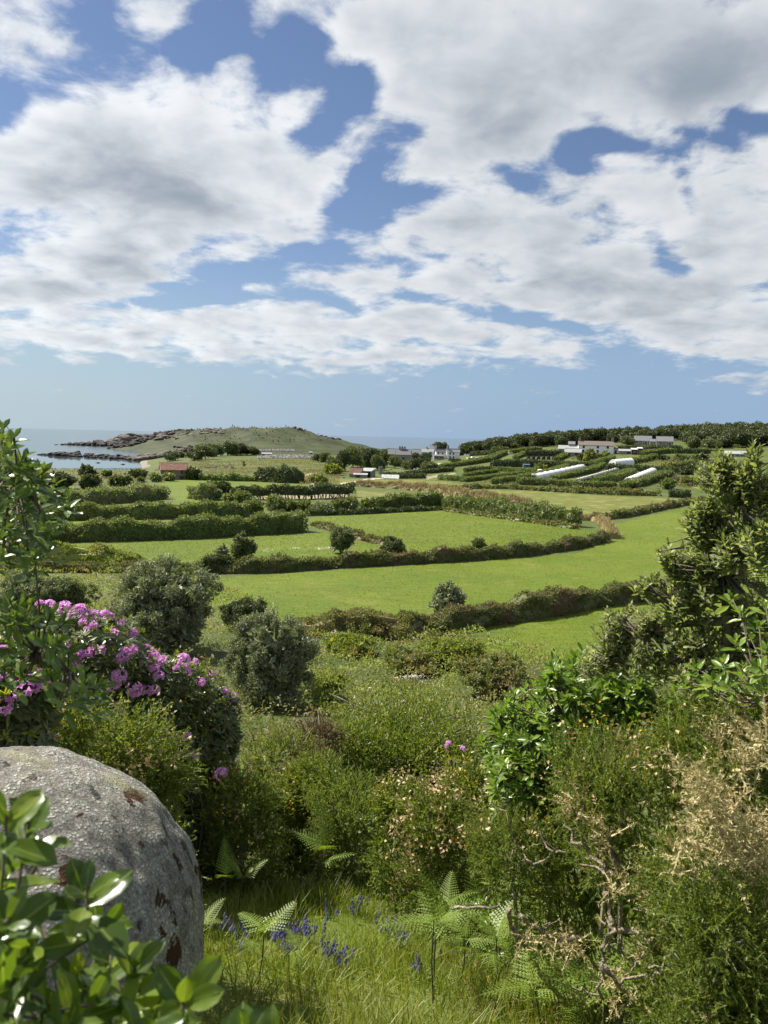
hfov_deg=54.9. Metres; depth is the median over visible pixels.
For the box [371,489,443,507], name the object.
hedge
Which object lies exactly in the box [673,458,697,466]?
hedge
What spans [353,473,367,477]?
lean to
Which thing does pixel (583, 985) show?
bracken
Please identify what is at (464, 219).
sky
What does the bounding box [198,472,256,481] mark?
hedge
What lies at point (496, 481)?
hedge
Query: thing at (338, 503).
bush
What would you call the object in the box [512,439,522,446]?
tree
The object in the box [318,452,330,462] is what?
tree
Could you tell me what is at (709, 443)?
tree
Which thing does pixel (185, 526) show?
hedge
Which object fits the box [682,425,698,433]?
tree
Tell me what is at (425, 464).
tree
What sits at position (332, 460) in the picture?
tree
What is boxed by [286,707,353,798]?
gorse bush
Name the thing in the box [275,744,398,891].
gorse bush
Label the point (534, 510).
hedge
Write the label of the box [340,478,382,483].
path
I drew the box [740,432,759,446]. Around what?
tree
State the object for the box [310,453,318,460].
tree
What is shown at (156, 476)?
bush
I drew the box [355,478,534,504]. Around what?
grass bank
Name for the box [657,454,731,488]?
slope scrub
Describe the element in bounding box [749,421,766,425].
tree
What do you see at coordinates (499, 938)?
bracken
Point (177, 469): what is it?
barn
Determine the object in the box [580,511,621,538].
field wall
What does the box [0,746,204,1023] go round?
boulder
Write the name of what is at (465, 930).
bracken
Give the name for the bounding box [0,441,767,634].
ground
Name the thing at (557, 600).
hedge
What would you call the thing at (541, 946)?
bracken
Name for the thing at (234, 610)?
bush
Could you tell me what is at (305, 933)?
bluebell
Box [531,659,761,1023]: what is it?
gorse bush
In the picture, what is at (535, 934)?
bracken
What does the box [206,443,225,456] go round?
bush
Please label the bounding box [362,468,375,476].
open shed
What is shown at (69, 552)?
hedge bank
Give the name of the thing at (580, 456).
bush
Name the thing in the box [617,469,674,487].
hedge
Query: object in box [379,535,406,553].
bush
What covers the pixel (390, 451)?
house
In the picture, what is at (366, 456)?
tree
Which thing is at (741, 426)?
tree
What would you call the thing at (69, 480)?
bush
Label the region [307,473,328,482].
bush
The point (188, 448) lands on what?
outcrop
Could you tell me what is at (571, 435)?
tree
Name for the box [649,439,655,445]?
bungalow wing
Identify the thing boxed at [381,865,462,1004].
bracken
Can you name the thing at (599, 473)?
net tunnel
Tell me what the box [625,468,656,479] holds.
polytunnel
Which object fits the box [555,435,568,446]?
tree
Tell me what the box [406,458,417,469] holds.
tree
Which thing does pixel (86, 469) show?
bush
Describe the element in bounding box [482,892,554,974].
bracken
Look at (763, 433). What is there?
tree
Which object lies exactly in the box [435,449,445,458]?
cottage
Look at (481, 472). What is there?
hedge
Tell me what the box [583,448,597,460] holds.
bush
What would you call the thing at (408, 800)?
gorse bush
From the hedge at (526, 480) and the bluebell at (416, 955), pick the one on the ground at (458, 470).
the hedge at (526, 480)
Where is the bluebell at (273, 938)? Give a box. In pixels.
[270,932,276,950]
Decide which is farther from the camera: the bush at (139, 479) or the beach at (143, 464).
the beach at (143, 464)
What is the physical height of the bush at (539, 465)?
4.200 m
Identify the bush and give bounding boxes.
[30,675,211,941]
[46,470,78,487]
[77,463,98,475]
[78,473,103,489]
[101,469,112,477]
[107,474,119,485]
[117,473,133,485]
[128,468,148,477]
[135,475,147,482]
[148,471,164,481]
[162,471,175,480]
[163,452,180,460]
[173,451,185,457]
[182,466,201,479]
[182,746,298,896]
[184,561,210,588]
[185,449,205,460]
[193,443,218,458]
[198,552,235,569]
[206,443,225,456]
[213,543,229,555]
[214,480,232,492]
[214,488,223,498]
[219,440,240,455]
[219,595,268,626]
[221,492,234,502]
[230,531,257,559]
[233,490,252,502]
[235,442,247,454]
[235,714,337,881]
[239,445,251,454]
[247,446,260,454]
[247,497,264,514]
[264,493,286,510]
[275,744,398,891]
[277,498,296,510]
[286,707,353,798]
[296,498,312,510]
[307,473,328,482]
[310,501,333,509]
[322,463,343,474]
[329,524,356,553]
[330,497,347,510]
[344,495,360,509]
[357,756,506,939]
[360,497,375,508]
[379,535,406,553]
[428,580,466,613]
[451,778,594,996]
[470,536,487,548]
[519,804,674,1022]
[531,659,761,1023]
[534,462,547,468]
[576,452,583,459]
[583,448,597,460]
[600,450,611,456]
[616,817,767,1023]
[627,478,642,487]
[655,453,669,460]
[658,476,676,489]
[660,460,676,466]
[661,655,767,1020]
[672,453,689,460]
[674,466,694,474]
[680,474,699,484]
[686,461,701,470]
[690,451,708,460]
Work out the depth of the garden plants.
280.89 m
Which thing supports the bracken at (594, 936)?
on the grass slope at (228, 990)
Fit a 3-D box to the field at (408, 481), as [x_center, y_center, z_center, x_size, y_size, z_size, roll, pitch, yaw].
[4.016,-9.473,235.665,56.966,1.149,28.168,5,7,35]
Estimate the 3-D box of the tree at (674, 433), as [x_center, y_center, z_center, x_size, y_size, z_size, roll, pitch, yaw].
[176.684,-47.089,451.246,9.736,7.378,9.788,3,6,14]
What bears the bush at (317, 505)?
on the ground at (458, 470)
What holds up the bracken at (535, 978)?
on the grass slope at (228, 990)
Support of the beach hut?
on the ground at (458, 470)
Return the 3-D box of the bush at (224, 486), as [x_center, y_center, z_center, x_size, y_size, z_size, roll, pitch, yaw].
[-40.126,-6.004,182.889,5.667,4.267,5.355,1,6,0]
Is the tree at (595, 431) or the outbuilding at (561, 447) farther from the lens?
the tree at (595, 431)
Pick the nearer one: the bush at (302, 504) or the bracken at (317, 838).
the bracken at (317, 838)
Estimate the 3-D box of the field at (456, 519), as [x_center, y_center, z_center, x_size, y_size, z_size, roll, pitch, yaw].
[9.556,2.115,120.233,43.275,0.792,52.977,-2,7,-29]
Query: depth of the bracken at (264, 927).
5.52 m
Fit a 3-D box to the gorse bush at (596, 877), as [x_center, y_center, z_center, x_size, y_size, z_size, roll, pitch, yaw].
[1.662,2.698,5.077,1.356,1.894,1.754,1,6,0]
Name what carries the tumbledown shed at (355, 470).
on the ground at (458, 470)
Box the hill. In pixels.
[104,427,380,455]
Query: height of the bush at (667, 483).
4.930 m
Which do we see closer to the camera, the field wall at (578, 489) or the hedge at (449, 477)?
the field wall at (578, 489)
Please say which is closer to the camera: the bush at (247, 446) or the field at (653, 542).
the field at (653, 542)
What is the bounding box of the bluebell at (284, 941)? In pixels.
[278,939,285,951]
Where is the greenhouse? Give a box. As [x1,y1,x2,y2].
[618,449,630,453]
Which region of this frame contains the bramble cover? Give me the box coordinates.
[174,642,605,856]
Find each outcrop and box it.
[107,430,172,448]
[145,428,224,440]
[173,445,192,451]
[198,463,234,469]
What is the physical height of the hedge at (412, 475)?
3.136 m
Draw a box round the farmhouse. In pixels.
[578,437,613,453]
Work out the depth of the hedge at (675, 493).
193.84 m
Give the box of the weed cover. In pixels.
[0,566,277,653]
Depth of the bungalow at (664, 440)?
382.81 m
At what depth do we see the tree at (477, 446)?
443.55 m
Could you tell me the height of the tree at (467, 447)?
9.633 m
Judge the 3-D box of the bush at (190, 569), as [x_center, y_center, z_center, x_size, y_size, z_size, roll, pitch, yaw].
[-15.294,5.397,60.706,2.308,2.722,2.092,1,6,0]
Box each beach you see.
[140,460,149,467]
[257,449,311,458]
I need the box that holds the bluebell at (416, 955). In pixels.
[415,954,422,979]
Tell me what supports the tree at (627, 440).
on the ground at (458, 470)
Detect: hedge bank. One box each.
[0,540,144,568]
[306,504,442,515]
[443,506,579,528]
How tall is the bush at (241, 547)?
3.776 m
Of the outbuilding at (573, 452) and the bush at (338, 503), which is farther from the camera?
the outbuilding at (573, 452)
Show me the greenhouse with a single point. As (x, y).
(624, 451)
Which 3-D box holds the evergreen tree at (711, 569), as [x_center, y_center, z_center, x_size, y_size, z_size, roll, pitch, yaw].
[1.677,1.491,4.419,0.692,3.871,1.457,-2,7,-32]
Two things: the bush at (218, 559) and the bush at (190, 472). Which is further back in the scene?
the bush at (190, 472)
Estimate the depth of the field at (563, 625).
48.03 m
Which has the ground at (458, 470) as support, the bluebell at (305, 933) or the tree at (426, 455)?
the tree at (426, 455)
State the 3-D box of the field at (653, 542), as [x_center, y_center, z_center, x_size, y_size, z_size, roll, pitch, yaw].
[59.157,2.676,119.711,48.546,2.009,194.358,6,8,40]
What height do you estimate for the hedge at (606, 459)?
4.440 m
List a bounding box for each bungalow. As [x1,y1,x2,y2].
[634,435,651,445]
[656,436,673,445]
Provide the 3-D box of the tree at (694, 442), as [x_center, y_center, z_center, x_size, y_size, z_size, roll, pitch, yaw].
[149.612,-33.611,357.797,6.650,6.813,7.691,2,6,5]
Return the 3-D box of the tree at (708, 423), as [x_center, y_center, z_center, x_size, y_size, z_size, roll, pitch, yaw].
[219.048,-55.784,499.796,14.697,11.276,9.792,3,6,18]
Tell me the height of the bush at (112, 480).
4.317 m
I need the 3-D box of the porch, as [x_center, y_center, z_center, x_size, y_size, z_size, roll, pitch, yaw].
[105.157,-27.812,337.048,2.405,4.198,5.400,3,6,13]
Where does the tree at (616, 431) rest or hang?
on the hillside
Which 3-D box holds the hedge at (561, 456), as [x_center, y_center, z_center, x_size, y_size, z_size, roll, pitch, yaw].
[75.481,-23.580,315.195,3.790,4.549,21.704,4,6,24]
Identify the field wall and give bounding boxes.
[4,529,611,573]
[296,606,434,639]
[310,521,388,544]
[350,482,472,488]
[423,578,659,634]
[467,482,661,495]
[546,484,642,491]
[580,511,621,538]
[591,495,705,518]
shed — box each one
[349,467,363,476]
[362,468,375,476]
[631,448,637,454]
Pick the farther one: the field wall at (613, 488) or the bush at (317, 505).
the field wall at (613, 488)
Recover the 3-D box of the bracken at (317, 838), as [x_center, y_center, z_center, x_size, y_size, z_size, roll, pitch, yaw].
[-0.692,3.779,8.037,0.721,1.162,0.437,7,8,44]
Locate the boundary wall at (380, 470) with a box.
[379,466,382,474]
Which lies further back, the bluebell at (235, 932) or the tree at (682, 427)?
the tree at (682, 427)
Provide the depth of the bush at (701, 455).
294.95 m
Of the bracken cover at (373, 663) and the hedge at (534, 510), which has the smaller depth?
the bracken cover at (373, 663)
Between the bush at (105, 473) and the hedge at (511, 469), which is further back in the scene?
the hedge at (511, 469)
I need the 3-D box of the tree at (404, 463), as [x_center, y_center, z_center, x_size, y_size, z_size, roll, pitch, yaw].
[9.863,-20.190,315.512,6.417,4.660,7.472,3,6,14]
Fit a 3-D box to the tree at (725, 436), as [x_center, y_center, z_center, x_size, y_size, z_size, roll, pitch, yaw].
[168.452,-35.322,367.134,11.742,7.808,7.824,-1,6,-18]
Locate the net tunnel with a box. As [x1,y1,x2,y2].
[576,468,618,480]
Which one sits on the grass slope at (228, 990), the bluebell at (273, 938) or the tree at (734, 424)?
the bluebell at (273, 938)
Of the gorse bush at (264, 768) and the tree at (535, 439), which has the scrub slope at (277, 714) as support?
the gorse bush at (264, 768)
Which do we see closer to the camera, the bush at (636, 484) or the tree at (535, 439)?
the bush at (636, 484)
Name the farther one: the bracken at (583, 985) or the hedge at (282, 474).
the hedge at (282, 474)
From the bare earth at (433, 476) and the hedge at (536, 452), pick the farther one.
the hedge at (536, 452)
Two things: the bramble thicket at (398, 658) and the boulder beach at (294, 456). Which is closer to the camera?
the bramble thicket at (398, 658)
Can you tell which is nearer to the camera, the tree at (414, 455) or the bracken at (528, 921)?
the bracken at (528, 921)
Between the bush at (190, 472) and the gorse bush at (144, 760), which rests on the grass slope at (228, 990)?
the gorse bush at (144, 760)
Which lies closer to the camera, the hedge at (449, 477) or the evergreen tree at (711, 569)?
the evergreen tree at (711, 569)
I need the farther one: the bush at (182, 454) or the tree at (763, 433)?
the bush at (182, 454)
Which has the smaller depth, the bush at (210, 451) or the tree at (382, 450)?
the bush at (210, 451)
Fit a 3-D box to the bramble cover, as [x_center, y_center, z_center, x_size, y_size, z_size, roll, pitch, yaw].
[-0.264,5.613,25.285,13.089,6.926,29.826,0,6,-17]
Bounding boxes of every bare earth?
[257,494,348,499]
[427,473,454,478]
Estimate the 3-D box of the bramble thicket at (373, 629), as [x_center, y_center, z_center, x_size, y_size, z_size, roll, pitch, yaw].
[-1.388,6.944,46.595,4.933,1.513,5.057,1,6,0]
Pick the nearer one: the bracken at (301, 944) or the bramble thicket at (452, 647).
the bracken at (301, 944)
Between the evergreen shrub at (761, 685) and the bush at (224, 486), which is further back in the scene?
the bush at (224, 486)
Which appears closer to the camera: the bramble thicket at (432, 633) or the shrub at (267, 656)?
the shrub at (267, 656)
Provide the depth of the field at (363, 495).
187.85 m
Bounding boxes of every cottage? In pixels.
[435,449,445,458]
[446,445,459,458]
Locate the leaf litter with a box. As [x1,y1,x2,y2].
[444,939,637,1023]
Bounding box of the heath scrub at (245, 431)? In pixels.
[158,425,327,442]
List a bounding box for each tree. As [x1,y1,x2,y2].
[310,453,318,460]
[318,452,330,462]
[325,455,343,467]
[335,449,350,470]
[345,445,362,466]
[353,446,364,466]
[361,448,380,467]
[370,454,385,472]
[376,448,387,453]
[380,452,391,466]
[387,455,402,466]
[401,460,411,469]
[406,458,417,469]
[410,452,418,457]
[416,457,430,468]
[418,452,431,458]
[420,460,439,468]
[434,442,447,448]
[448,458,461,461]
[458,442,469,454]
[463,440,476,451]
[472,440,485,451]
[481,440,500,449]
[494,436,512,448]
[509,443,519,448]
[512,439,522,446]
[515,435,527,445]
[528,432,543,446]
[539,433,554,446]
[554,432,568,445]
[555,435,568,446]
[564,430,582,444]
[576,428,594,440]
[576,436,767,839]
[585,428,598,440]
[595,426,608,440]
[606,433,619,441]
[613,426,623,437]
[618,429,636,437]
[619,435,634,445]
[635,429,657,438]
[657,428,669,435]
[667,429,679,438]
[678,432,690,443]
[680,423,698,429]
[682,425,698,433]
[687,431,703,444]
[687,436,700,448]
[688,427,699,432]
[698,429,715,445]
[699,421,713,425]
[700,438,722,449]
[703,435,728,445]
[717,433,734,446]
[728,429,751,444]
[732,421,742,426]
[736,423,749,428]
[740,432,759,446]
[747,425,760,429]
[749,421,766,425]
[749,429,767,444]
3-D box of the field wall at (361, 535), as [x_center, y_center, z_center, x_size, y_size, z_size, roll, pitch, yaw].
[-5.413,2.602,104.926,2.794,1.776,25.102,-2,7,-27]
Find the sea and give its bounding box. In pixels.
[0,428,484,469]
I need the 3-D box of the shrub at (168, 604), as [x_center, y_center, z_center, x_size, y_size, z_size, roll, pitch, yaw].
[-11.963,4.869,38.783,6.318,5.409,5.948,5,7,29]
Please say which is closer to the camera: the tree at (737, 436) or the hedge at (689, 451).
the hedge at (689, 451)
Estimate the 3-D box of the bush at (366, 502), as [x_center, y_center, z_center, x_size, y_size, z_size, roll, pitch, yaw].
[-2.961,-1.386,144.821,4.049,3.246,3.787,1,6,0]
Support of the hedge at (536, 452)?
on the ground at (458, 470)
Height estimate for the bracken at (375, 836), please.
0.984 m
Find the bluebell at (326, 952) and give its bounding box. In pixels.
[323,944,331,970]
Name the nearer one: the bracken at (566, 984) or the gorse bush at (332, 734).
the bracken at (566, 984)
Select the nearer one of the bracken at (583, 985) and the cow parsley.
the bracken at (583, 985)
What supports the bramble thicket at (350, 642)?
on the scrub slope at (277, 714)
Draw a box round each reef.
[37,451,131,459]
[54,440,126,446]
[107,433,147,441]
[127,448,184,460]
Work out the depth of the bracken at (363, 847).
9.17 m
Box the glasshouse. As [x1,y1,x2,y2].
[724,450,746,456]
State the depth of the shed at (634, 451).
326.25 m
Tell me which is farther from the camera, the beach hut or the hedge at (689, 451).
the beach hut
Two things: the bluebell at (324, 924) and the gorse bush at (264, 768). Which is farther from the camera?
the gorse bush at (264, 768)
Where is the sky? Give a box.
[0,0,767,438]
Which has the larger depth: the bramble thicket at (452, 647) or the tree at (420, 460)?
the tree at (420, 460)
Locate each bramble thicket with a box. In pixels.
[303,669,348,700]
[323,630,377,657]
[341,609,399,634]
[381,644,437,674]
[416,635,486,668]
[424,629,450,641]
[452,651,539,695]
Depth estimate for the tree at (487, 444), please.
425.62 m
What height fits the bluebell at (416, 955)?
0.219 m
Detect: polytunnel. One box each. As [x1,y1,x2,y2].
[531,464,585,477]
[608,458,634,464]
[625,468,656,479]
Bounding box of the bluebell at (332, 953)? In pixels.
[330,945,339,965]
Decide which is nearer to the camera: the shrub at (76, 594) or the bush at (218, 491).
the shrub at (76, 594)
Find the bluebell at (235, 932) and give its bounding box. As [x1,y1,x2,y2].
[233,925,239,941]
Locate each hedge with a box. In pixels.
[23,508,309,541]
[33,498,259,520]
[45,481,171,505]
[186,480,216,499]
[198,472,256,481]
[229,481,355,499]
[249,463,304,482]
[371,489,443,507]
[382,471,426,478]
[404,466,454,473]
[437,474,462,480]
[439,450,507,467]
[440,493,583,525]
[459,470,525,481]
[461,468,500,476]
[463,466,490,471]
[469,449,497,455]
[474,465,538,471]
[488,445,508,450]
[490,458,598,467]
[491,477,501,483]
[495,462,570,482]
[509,445,541,453]
[512,450,525,458]
[516,475,617,487]
[524,449,563,456]
[549,461,605,478]
[552,451,568,460]
[588,454,615,462]
[590,468,636,481]
[605,463,692,474]
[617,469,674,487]
[618,445,683,449]
[632,453,657,463]
[639,447,675,454]
[668,489,691,497]
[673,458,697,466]
[674,448,710,453]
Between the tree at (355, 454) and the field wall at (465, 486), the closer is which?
the field wall at (465, 486)
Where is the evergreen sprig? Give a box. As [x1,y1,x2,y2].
[0,789,279,1023]
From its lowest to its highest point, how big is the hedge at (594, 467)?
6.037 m
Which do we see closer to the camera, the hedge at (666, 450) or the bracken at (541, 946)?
the bracken at (541, 946)
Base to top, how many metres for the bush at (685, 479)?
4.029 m
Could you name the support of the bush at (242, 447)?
on the ground at (458, 470)
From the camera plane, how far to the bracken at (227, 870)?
6.81 m
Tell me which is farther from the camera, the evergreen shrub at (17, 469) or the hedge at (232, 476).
the hedge at (232, 476)
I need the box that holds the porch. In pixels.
[613,446,617,453]
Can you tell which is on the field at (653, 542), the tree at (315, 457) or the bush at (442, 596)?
the bush at (442, 596)
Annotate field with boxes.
[3,498,264,531]
[66,530,380,564]
[159,479,356,499]
[207,503,767,636]
[311,510,596,552]
[326,479,462,485]
[357,491,399,501]
[477,595,767,666]
[487,455,512,465]
[489,490,678,519]
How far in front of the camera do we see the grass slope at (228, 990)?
5.75 m
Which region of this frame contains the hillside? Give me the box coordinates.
[508,438,681,449]
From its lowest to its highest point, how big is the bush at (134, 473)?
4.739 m
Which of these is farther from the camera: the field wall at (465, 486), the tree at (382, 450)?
the tree at (382, 450)
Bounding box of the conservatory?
[432,454,443,459]
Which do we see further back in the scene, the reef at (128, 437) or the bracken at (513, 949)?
the reef at (128, 437)
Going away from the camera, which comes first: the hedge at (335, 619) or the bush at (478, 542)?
the hedge at (335, 619)
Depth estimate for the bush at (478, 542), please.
89.15 m
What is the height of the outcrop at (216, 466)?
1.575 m
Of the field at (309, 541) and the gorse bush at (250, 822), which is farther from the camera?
the field at (309, 541)
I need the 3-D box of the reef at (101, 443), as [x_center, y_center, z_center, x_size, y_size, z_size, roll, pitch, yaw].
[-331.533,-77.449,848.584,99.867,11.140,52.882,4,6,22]
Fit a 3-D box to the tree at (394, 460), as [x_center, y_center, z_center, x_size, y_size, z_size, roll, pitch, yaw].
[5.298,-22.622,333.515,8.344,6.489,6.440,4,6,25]
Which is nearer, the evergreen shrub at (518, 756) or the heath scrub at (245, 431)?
the evergreen shrub at (518, 756)
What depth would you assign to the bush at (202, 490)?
159.84 m
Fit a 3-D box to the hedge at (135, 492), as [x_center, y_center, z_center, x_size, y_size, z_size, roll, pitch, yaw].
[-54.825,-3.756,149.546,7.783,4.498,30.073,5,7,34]
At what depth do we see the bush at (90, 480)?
180.98 m
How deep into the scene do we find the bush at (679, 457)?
291.82 m
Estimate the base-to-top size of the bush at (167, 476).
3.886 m
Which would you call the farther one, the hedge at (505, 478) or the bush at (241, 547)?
the hedge at (505, 478)
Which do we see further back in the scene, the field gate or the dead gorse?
the field gate
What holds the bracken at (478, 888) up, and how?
on the grass slope at (228, 990)
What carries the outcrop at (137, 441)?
on the hill
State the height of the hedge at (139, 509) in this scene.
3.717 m
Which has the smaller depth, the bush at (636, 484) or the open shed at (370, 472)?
the bush at (636, 484)
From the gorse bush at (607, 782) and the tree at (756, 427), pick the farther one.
the tree at (756, 427)
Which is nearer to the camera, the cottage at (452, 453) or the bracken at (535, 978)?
the bracken at (535, 978)
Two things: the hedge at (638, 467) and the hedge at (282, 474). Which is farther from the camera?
the hedge at (638, 467)
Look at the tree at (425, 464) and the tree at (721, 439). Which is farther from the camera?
the tree at (721, 439)
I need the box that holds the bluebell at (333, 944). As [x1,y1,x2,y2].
[326,942,334,967]
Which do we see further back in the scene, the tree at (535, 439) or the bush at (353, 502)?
the tree at (535, 439)
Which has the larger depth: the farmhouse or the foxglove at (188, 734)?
the farmhouse
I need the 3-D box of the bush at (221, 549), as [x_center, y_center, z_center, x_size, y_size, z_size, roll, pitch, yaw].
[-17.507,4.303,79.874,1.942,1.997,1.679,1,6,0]
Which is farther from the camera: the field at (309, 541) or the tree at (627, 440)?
the tree at (627, 440)
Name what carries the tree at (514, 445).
on the hillside
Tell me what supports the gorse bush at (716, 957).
on the grass slope at (228, 990)
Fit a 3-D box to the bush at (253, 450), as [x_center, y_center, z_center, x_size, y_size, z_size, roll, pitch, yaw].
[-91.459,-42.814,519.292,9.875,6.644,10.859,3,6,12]
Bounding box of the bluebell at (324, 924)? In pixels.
[322,922,326,941]
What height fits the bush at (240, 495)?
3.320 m
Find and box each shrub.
[0,419,117,731]
[0,569,70,612]
[40,576,102,608]
[98,553,225,655]
[222,603,321,709]
[315,676,496,836]
[470,642,676,987]
[663,589,767,707]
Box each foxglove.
[168,731,207,859]
[213,767,229,893]
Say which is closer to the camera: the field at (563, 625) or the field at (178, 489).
the field at (563, 625)
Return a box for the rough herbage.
[47,458,340,486]
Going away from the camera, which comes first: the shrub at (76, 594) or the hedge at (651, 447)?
the shrub at (76, 594)
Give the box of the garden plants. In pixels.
[478,454,690,487]
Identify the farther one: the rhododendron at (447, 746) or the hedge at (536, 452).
the hedge at (536, 452)
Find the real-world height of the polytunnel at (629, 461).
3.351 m
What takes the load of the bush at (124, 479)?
on the ground at (458, 470)
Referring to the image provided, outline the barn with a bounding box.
[159,462,187,479]
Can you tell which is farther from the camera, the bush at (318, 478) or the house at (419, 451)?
the house at (419, 451)
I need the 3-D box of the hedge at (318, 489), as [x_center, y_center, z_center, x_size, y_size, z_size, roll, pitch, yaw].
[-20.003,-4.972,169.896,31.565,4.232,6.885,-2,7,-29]
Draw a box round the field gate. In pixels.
[381,474,399,478]
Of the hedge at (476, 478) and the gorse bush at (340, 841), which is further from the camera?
the hedge at (476, 478)
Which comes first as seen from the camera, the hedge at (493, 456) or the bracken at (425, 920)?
the bracken at (425, 920)
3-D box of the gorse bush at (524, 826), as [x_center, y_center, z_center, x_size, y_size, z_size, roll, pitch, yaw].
[1.068,2.790,5.373,0.889,1.818,1.291,6,8,41]
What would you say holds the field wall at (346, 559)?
on the ground at (458, 470)
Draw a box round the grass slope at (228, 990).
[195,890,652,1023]
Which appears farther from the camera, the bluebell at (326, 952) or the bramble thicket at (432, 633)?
the bramble thicket at (432, 633)
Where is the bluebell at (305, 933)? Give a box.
[304,930,310,947]
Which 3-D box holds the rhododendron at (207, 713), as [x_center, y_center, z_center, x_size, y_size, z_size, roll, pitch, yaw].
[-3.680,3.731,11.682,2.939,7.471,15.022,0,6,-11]
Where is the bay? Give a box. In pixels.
[2,456,141,468]
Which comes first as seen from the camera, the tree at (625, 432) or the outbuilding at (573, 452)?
the outbuilding at (573, 452)
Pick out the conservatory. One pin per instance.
(438, 456)
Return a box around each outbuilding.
[558,445,577,449]
[564,448,581,456]
[568,441,574,445]
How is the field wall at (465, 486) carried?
on the ground at (458, 470)
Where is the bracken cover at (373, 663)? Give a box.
[300,619,666,735]
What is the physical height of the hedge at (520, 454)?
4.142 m
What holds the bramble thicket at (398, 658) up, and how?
on the scrub slope at (277, 714)
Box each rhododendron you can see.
[0,599,245,884]
[437,740,472,781]
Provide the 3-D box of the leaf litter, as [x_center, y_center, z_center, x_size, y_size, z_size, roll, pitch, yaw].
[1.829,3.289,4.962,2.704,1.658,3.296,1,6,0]
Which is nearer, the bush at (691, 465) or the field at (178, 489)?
the field at (178, 489)
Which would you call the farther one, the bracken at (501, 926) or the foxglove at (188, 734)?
the foxglove at (188, 734)
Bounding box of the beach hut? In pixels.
[259,452,271,454]
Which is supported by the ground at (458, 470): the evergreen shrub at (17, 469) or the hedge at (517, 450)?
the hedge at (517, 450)
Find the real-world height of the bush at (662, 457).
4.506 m
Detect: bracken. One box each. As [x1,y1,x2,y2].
[204,898,224,924]
[216,838,236,926]
[223,900,296,983]
[225,855,267,911]
[286,928,313,967]
[288,797,354,900]
[343,825,372,866]
[348,811,395,851]
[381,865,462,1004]
[411,890,484,990]
[414,862,475,943]
[420,871,477,960]
[438,909,501,985]
[439,856,502,951]
[453,893,531,998]
[460,881,518,938]
[471,905,535,979]
[481,942,583,1023]
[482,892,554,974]
[486,919,562,1004]
[501,904,573,975]
[532,936,624,1023]
[533,932,569,983]
[544,935,645,1023]
[568,886,666,1010]
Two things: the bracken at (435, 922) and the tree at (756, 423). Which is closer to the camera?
the bracken at (435, 922)
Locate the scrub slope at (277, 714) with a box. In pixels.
[0,628,766,895]
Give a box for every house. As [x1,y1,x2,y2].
[387,448,394,454]
[395,446,410,460]
[411,449,421,454]
[421,447,434,456]
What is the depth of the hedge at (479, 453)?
370.45 m
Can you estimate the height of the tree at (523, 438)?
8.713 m
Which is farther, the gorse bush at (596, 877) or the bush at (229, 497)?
the bush at (229, 497)
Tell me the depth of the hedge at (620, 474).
237.26 m
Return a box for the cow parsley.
[263,545,442,686]
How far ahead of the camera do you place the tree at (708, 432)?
373.71 m
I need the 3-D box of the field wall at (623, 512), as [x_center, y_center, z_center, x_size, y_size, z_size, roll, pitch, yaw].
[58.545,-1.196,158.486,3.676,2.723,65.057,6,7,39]
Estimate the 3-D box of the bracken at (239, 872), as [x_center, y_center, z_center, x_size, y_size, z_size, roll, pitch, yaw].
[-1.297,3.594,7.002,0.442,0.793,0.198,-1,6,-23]
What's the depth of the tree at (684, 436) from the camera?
396.40 m
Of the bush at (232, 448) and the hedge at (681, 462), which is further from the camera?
the bush at (232, 448)
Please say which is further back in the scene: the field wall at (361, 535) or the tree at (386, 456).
the tree at (386, 456)
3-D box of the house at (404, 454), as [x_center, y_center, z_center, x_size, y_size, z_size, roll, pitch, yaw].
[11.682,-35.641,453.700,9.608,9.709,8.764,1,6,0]
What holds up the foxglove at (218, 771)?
on the grass slope at (228, 990)
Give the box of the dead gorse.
[451,690,767,1021]
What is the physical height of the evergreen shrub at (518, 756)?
6.223 m
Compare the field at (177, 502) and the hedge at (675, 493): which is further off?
the hedge at (675, 493)
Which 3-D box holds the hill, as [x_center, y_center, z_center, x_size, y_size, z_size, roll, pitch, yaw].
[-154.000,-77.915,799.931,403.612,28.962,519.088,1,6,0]

